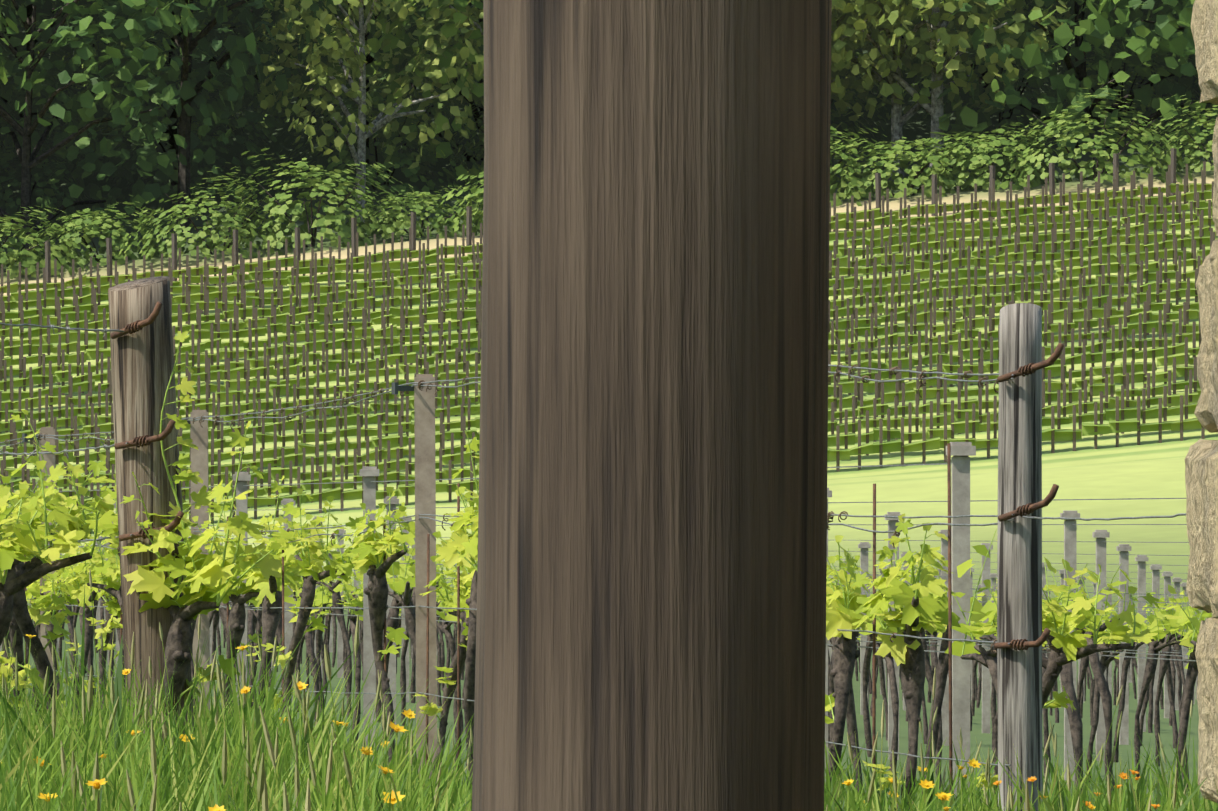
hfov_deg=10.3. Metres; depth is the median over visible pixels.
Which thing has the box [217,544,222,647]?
block post
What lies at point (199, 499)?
climbing shoot
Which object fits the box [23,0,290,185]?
forest tree
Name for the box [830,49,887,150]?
forest shrub
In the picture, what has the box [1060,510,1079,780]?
block post
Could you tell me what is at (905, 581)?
block post
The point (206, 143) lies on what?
forest shrub
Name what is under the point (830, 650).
block post
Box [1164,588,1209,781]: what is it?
grapevine
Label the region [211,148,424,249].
hedge shrub
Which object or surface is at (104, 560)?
block post
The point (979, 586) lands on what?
block post
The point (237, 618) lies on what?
row vine
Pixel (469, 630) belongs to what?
row vine
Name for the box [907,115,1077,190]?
hedge shrub
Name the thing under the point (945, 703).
block post
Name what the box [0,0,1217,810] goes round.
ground
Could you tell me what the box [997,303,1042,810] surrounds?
wood post
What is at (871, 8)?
forest tree
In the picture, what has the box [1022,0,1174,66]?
forest shrub
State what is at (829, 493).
block post
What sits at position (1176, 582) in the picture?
block post
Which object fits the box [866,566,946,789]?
grapevine
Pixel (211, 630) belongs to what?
block post
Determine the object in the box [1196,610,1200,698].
block post
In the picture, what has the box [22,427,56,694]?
post
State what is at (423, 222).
hedge shrub
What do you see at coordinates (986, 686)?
block post
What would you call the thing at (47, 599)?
row vine
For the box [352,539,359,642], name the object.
block post
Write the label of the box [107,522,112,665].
block post
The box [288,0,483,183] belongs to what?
forest tree
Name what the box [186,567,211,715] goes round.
row vine
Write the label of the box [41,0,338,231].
forest tree
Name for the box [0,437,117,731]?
row vine
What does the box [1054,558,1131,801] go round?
grapevine
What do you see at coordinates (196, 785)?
meadow grass
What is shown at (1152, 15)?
forest tree
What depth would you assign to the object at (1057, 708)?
51.14 m
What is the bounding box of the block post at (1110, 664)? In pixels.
[1106,585,1111,695]
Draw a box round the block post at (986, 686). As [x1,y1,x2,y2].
[981,543,992,733]
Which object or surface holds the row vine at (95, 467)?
on the ground at (1104, 478)
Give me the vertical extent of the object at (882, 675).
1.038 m
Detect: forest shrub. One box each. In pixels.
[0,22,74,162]
[0,114,92,220]
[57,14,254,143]
[92,37,285,196]
[218,2,389,130]
[276,74,482,194]
[336,4,478,39]
[346,4,478,114]
[446,99,483,172]
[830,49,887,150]
[858,3,1030,83]
[904,0,1069,131]
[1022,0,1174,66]
[1031,28,1206,124]
[1188,78,1214,109]
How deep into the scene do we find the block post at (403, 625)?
47.04 m
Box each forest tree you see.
[0,0,26,93]
[0,0,103,177]
[0,0,180,116]
[0,0,233,250]
[5,0,230,93]
[21,0,369,106]
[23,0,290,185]
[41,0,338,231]
[230,0,483,163]
[248,0,483,221]
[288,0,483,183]
[374,0,483,107]
[831,0,966,104]
[831,0,1073,170]
[844,0,1069,109]
[919,0,1217,165]
[1045,0,1181,92]
[1058,0,1195,92]
[1068,0,1189,81]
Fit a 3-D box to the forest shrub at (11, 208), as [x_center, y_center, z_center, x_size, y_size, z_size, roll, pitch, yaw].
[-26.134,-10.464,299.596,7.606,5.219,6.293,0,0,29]
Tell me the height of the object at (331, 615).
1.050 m
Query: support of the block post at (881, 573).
on the ground at (1104, 478)
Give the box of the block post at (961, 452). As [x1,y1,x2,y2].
[946,442,975,801]
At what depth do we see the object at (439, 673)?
46.02 m
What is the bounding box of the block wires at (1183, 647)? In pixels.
[14,463,1199,660]
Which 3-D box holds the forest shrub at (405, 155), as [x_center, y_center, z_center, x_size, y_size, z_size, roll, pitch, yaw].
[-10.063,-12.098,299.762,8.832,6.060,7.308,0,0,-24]
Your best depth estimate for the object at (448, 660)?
63.00 m
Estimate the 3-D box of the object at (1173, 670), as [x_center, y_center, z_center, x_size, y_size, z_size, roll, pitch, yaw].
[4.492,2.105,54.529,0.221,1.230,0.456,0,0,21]
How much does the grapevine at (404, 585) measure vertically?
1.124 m
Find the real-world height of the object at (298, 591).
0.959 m
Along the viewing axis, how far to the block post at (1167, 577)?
60.25 m
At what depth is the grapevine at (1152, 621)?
42.67 m
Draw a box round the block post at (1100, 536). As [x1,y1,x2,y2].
[1092,530,1109,760]
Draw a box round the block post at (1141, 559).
[1135,555,1147,731]
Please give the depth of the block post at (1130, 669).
90.92 m
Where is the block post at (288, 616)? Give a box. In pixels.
[281,499,294,709]
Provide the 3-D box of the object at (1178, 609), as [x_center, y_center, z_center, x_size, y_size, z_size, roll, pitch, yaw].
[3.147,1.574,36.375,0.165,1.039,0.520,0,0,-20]
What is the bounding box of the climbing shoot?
[160,330,214,601]
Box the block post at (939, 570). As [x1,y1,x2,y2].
[938,563,940,656]
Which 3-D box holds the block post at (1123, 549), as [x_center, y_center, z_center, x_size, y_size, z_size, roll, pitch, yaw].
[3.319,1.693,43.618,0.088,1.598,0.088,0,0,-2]
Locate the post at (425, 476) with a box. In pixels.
[392,374,436,778]
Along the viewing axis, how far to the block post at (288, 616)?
41.49 m
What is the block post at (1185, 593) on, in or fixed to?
on the ground at (1104, 478)
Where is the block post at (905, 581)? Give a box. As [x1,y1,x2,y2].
[901,552,909,709]
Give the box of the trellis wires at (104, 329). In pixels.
[0,319,1185,765]
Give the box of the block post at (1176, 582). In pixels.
[1172,577,1181,709]
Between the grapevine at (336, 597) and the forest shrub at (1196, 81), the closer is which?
the grapevine at (336, 597)
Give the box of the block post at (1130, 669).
[1129,594,1132,682]
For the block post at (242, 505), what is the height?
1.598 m
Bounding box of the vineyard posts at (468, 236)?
[0,148,1214,524]
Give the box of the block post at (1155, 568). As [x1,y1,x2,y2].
[1150,564,1161,723]
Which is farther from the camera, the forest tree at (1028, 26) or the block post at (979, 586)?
the forest tree at (1028, 26)
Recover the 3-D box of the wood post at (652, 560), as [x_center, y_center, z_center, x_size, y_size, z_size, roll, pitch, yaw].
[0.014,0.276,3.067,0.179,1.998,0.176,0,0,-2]
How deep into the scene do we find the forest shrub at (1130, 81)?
299.98 m
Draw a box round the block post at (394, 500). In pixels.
[384,496,398,723]
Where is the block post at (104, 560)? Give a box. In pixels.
[101,530,106,623]
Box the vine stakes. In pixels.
[24,443,952,810]
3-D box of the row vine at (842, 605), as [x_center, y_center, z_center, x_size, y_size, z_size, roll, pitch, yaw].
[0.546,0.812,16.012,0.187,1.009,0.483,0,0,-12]
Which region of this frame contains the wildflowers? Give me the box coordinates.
[0,634,1160,810]
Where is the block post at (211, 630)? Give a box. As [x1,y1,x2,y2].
[209,536,214,663]
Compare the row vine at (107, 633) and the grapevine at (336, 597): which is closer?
the row vine at (107, 633)
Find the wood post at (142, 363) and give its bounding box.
[108,276,193,749]
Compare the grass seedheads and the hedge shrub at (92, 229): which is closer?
the grass seedheads
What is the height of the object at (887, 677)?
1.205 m
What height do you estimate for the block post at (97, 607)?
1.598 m
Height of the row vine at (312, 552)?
1.168 m
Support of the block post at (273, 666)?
on the ground at (1104, 478)
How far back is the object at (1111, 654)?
43.90 m
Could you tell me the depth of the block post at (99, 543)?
81.43 m
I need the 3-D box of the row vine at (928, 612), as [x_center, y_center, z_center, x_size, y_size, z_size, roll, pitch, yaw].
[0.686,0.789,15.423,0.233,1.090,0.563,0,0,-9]
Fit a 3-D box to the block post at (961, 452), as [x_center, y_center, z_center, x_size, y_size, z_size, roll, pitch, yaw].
[1.113,0.914,21.409,0.088,1.598,0.088,0,0,-2]
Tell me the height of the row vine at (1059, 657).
0.955 m
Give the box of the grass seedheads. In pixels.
[0,570,1194,810]
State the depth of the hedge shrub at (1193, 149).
286.36 m
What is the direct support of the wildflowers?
on the ground at (1104, 478)
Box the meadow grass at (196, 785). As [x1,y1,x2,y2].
[0,587,1217,810]
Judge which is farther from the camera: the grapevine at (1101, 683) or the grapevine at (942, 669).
the grapevine at (1101, 683)
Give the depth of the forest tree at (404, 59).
300.87 m
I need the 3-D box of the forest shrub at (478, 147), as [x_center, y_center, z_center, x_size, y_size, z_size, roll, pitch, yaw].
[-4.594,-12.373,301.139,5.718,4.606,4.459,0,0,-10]
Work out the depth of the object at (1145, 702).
43.29 m
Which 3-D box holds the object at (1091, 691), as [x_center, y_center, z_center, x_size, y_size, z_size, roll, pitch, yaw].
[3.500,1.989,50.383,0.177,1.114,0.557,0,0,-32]
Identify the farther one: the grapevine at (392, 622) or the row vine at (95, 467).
the grapevine at (392, 622)
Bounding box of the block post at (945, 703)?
[938,530,948,745]
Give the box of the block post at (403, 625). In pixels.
[401,516,411,701]
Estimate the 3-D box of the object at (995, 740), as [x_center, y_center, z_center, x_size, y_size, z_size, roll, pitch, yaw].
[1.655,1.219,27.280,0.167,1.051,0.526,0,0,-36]
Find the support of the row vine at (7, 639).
on the ground at (1104, 478)
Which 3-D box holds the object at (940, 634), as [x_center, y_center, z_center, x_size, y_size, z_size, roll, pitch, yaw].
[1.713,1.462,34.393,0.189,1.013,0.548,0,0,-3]
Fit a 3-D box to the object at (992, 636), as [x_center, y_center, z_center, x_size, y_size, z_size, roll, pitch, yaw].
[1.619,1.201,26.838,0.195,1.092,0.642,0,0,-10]
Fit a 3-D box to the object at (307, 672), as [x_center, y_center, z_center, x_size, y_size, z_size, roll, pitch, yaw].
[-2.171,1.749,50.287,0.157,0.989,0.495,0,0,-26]
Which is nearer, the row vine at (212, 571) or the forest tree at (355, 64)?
the row vine at (212, 571)
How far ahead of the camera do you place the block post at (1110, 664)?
79.82 m
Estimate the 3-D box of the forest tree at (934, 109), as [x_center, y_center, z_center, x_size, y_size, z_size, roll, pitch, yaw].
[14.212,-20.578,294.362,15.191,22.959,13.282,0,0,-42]
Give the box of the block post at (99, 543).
[98,536,101,638]
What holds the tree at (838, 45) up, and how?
on the ground at (1104, 478)
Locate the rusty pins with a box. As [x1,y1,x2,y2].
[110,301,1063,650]
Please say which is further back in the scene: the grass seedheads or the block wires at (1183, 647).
the block wires at (1183, 647)
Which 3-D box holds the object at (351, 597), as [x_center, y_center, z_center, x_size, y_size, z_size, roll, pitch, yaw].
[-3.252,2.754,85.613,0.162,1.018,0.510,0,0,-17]
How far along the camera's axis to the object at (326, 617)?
77.86 m
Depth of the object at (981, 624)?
46.42 m
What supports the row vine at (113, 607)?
on the ground at (1104, 478)
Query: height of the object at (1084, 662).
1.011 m
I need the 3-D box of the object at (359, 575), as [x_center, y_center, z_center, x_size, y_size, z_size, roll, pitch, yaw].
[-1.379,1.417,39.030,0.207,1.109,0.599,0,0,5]
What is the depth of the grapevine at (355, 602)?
30.53 m
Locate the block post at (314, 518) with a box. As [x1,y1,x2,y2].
[313,516,324,678]
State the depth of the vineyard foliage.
251.22 m
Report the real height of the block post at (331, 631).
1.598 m
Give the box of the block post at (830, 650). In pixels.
[828,577,833,659]
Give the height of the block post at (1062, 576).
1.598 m
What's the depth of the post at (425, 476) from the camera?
20.32 m
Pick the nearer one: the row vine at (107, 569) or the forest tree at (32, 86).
the row vine at (107, 569)
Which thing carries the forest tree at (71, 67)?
on the ground at (1104, 478)
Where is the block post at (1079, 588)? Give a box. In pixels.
[1077,575,1085,702]
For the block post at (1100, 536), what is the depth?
38.04 m
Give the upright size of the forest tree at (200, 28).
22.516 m
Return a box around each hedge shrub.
[0,206,91,278]
[0,219,15,268]
[7,195,170,266]
[119,162,316,259]
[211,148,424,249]
[331,185,482,238]
[437,172,483,232]
[830,126,904,206]
[830,132,998,199]
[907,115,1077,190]
[978,78,1192,186]
[1136,95,1217,173]
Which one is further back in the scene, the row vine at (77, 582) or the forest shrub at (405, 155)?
the forest shrub at (405, 155)
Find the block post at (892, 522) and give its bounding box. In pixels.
[885,512,901,759]
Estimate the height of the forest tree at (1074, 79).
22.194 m
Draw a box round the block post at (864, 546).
[858,542,870,714]
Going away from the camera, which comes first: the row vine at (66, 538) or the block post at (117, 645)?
the row vine at (66, 538)
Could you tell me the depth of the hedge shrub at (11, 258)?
283.57 m
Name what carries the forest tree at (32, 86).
on the ground at (1104, 478)
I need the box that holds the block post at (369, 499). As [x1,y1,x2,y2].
[360,467,378,758]
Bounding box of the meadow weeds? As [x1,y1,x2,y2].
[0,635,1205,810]
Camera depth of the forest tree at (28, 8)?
305.24 m
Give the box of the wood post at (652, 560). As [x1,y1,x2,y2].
[472,0,831,810]
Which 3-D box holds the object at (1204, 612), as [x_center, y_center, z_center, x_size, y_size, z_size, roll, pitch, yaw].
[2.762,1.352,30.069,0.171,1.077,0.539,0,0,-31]
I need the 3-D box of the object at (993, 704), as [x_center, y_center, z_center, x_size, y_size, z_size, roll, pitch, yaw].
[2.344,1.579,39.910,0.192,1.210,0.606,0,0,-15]
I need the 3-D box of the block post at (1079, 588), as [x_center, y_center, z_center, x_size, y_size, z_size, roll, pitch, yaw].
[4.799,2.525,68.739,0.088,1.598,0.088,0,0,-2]
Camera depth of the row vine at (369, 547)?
20.79 m
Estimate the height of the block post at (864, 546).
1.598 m
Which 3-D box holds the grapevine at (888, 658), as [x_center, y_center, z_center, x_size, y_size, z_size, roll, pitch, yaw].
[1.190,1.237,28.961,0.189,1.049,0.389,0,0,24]
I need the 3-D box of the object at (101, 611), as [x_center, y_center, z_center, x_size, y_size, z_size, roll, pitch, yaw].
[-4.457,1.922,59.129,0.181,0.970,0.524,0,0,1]
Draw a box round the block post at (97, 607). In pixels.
[95,542,97,628]
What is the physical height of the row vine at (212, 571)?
1.180 m
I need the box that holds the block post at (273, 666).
[268,532,274,670]
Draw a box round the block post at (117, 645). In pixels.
[113,502,119,667]
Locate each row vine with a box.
[0,410,114,539]
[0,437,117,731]
[0,460,118,707]
[0,472,64,724]
[0,573,10,694]
[25,573,61,711]
[33,554,78,699]
[62,537,119,730]
[70,536,122,629]
[78,518,123,700]
[86,474,190,720]
[101,421,282,711]
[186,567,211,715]
[192,476,301,716]
[244,507,337,714]
[261,488,366,719]
[344,487,414,764]
[415,556,476,786]
[432,430,479,570]
[441,485,478,783]
[825,535,872,781]
[852,513,960,809]
[974,564,1159,806]
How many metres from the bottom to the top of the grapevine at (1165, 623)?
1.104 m
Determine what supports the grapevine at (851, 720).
on the ground at (1104, 478)
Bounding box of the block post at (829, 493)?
[824,488,831,781]
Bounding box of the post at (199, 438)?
[187,410,209,709]
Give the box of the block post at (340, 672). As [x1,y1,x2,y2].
[335,529,345,677]
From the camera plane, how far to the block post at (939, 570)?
60.52 m
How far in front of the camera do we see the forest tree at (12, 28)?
290.01 m
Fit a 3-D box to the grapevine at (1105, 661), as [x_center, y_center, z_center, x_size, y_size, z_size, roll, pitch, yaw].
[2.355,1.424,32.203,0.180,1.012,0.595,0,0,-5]
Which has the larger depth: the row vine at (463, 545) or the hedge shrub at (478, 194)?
the hedge shrub at (478, 194)
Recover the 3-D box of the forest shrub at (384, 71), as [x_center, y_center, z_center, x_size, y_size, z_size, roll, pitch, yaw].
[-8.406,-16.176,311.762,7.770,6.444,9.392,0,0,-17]
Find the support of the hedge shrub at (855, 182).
on the ground at (1104, 478)
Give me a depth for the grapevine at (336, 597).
39.79 m
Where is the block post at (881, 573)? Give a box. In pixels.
[878,566,887,694]
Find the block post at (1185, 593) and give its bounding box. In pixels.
[1180,583,1187,692]
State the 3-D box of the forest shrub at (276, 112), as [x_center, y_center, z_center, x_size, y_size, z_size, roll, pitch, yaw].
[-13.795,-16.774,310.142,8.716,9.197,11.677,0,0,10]
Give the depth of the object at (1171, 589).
30.77 m
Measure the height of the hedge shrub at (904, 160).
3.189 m
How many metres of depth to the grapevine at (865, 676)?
35.80 m
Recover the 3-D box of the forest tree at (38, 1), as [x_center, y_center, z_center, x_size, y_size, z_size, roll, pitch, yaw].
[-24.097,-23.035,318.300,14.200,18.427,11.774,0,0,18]
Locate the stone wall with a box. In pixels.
[1184,0,1217,802]
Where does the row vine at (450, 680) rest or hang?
on the ground at (1104, 478)
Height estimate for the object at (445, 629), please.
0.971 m
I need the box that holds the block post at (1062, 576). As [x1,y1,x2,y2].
[1059,569,1063,706]
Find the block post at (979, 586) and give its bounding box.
[976,585,981,677]
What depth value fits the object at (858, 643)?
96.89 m
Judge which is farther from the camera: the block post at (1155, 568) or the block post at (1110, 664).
the block post at (1110, 664)
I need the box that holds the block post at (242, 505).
[233,472,250,705]
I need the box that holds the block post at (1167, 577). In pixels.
[1162,571,1172,717]
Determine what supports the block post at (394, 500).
on the ground at (1104, 478)
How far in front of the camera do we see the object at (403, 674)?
38.26 m
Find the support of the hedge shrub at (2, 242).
on the ground at (1104, 478)
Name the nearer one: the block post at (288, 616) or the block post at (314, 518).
the block post at (288, 616)
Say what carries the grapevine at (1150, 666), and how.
on the ground at (1104, 478)
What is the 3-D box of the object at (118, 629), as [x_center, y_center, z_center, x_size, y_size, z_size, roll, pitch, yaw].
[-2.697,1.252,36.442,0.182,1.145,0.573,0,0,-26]
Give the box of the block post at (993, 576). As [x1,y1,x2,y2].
[990,573,996,688]
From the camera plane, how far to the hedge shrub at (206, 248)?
284.16 m
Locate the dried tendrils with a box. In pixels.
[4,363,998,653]
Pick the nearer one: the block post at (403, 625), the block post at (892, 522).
the block post at (892, 522)
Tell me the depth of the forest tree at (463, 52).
294.56 m
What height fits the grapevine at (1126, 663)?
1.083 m
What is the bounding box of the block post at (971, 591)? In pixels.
[970,568,973,699]
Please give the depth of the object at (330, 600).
58.28 m
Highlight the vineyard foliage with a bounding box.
[0,183,1217,519]
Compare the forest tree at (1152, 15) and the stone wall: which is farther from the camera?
the forest tree at (1152, 15)
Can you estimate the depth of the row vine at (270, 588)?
22.71 m
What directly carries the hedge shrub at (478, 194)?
on the ground at (1104, 478)
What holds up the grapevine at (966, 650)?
on the ground at (1104, 478)
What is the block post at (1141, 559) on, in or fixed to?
on the ground at (1104, 478)
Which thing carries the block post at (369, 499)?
on the ground at (1104, 478)
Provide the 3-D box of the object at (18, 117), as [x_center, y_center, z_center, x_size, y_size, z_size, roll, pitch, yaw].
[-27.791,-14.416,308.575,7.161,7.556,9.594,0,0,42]
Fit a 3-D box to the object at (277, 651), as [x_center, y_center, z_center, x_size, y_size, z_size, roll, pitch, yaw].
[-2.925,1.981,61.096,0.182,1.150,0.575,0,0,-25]
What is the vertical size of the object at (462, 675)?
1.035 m
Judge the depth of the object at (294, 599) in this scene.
60.39 m
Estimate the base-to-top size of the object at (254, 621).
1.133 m
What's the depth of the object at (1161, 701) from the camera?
66.20 m
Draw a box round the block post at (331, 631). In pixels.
[328,550,332,651]
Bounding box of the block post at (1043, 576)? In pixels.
[1042,562,1047,714]
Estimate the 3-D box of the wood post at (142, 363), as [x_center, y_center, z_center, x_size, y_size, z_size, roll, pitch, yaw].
[-0.966,0.653,14.543,0.219,1.863,0.160,0,0,-2]
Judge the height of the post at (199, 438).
1.656 m
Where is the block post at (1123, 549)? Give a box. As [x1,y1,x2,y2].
[1116,544,1131,744]
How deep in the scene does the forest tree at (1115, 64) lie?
297.44 m

